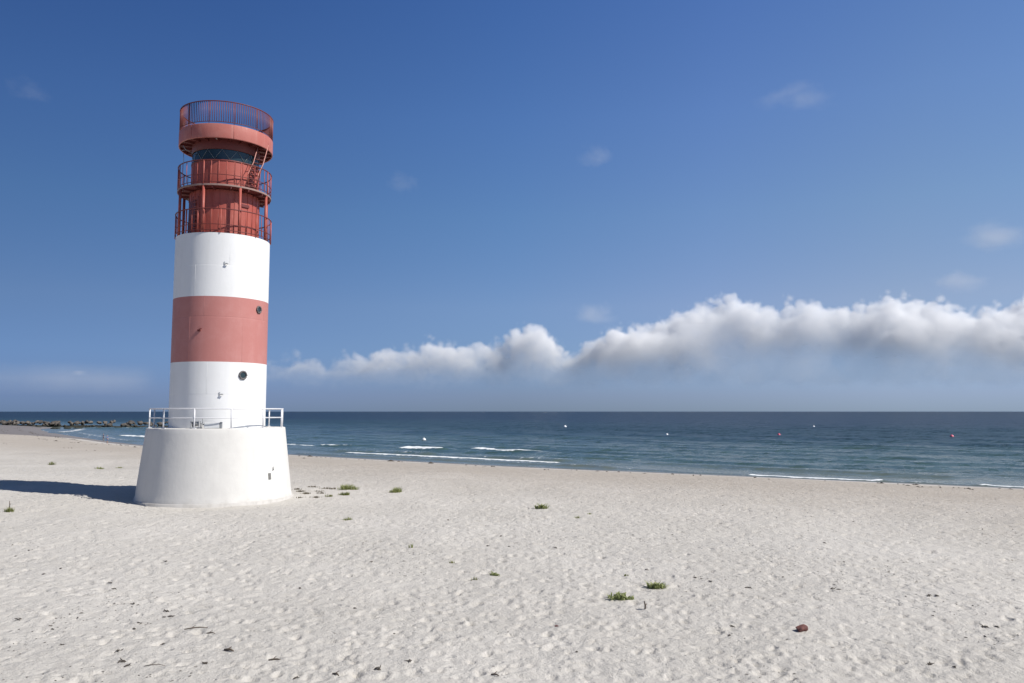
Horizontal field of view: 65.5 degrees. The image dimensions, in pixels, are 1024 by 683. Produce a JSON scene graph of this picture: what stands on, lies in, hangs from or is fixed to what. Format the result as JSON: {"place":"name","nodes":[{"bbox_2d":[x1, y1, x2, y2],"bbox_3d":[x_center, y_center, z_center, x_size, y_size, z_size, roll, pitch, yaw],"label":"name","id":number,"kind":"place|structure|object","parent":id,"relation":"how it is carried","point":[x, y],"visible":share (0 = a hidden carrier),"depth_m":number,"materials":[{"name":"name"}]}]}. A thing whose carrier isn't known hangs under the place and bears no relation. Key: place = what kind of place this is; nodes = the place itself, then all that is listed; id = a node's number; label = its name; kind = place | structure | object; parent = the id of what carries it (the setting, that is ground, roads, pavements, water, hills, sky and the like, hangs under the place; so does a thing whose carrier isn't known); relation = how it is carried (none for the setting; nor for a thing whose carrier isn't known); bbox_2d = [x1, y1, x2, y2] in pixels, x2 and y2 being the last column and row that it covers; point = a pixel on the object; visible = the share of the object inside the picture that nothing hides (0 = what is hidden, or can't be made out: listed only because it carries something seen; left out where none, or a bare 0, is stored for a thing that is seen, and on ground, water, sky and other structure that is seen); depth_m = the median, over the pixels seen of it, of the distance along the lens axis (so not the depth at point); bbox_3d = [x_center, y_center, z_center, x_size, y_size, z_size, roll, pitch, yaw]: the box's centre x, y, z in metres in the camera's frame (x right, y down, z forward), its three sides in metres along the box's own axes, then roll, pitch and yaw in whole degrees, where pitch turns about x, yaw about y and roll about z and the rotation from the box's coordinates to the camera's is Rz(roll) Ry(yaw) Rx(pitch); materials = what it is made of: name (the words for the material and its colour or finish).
{"place":"outdoors","nodes":[
{"label":"outdoors","id":0,"kind":"place"},
{"bbox_2d":[0,425,1023,682],"bbox_3d":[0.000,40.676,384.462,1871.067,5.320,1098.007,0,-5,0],"label":"beach","id":1,"kind":"structure","parent":0,"point":[240,577],"depth_m":21.71,"materials":[{"name":"beige sand"}]},
{"bbox_2d":[4,507,13,511],"bbox_3d":[-22.215,7.411,35.115,0.659,0.283,0.521,0,-5,0],"label":"grass tuft","id":2,"kind":"object","parent":1,"relation":"on","point":[9,510],"visible":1,"depth_m":35.11,"materials":[{"name":"green plant"}]},
{"bbox_2d":[132,100,293,507],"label":"lighthouse","id":3,"kind":"object","parent":1,"relation":"on","point":[218,365],"visible":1,"depth_m":40.83,"materials":[{"name":"paint"}]},
{"bbox_2d":[190,419,202,428],"bbox_3d":[-15.585,4.038,39.448,0.650,0.538,0.300,0,-5,0],"label":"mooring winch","id":4,"kind":"object","parent":3,"relation":"on","point":[197,423],"visible":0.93,"depth_m":39.34,"materials":[{"name":"grey metal"}]},
{"bbox_2d":[195,422,222,427],"bbox_3d":[-15.113,4.151,39.483,1.389,0.320,0.360,1,-5,-15],"label":"equipment box","id":5,"kind":"object","parent":3,"relation":"on","point":[212,424],"visible":1,"depth_m":39.40,"materials":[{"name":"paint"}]},
{"bbox_2d":[339,484,358,489],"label":"grass tuft","id":6,"kind":"object","parent":1,"relation":"on","point":[348,487],"visible":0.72,"depth_m":45.76,"materials":[{"name":"green plant"}]},
{"bbox_2d":[388,486,401,492],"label":"grass tuft","id":7,"kind":"object","parent":1,"relation":"on","point":[397,489],"visible":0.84,"depth_m":44.28,"materials":[{"name":"green plant"}]},
{"bbox_2d":[4,426,1013,489],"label":"seaweed wrack","id":8,"kind":"object","parent":1,"relation":"on","point":[494,466],"visible":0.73,"depth_m":82.31,"materials":[{"name":"plant"}]},
{"bbox_2d":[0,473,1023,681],"bbox_3d":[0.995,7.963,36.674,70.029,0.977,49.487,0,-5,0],"label":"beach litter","id":9,"kind":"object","parent":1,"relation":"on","point":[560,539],"visible":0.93,"depth_m":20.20,"materials":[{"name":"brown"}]},
{"bbox_2d":[535,503,548,508],"bbox_3d":[1.411,7.638,36.865,0.841,0.274,0.718,0,-5,0],"label":"beach plant","id":10,"kind":"object","parent":1,"relation":"on","point":[541,506],"visible":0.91,"depth_m":36.78,"materials":[{"name":"green plant"}]},
{"bbox_2d":[607,591,633,600],"bbox_3d":[2.621,6.162,19.225,0.685,0.182,0.503,2,-5,-18],"label":"beach plant","id":11,"kind":"object","parent":1,"relation":"on","point":[621,597],"visible":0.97,"depth_m":19.15,"materials":[{"name":"green plant"}]},
{"bbox_2d":[644,581,665,588],"bbox_3d":[3.711,6.281,20.491,0.647,0.210,0.489,0,-5,0],"label":"beach plant","id":12,"kind":"object","parent":1,"relation":"on","point":[655,585],"visible":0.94,"depth_m":20.43,"materials":[{"name":"green plant"}]},
{"bbox_2d":[796,624,807,631],"bbox_3d":[5.924,5.866,16.264,0.258,0.133,0.161,-5,3,-20],"label":"rock","id":13,"kind":"object","parent":1,"relation":"on","point":[801,627],"visible":1,"depth_m":16.22,"materials":[{"name":"stone"}]},
{"bbox_2d":[0,412,1023,487],"bbox_3d":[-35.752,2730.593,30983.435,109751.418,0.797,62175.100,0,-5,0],"label":"sea","id":14,"kind":"structure","parent":0,"point":[984,449],"depth_m":165.99,"materials":[{"name":"liquid"}]},
{"bbox_2d":[0,424,167,426],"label":"breakwater","id":15,"kind":"object","parent":14,"relation":"in","point":[83,426],"visible":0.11,"depth_m":311.26,"materials":[{"name":"grey stone"}]},
{"bbox_2d":[0,0,1023,411],"label":"sky","id":16,"kind":"structure","parent":0,"point":[475,205],"materials":[{"name":"blue"}]}
]}

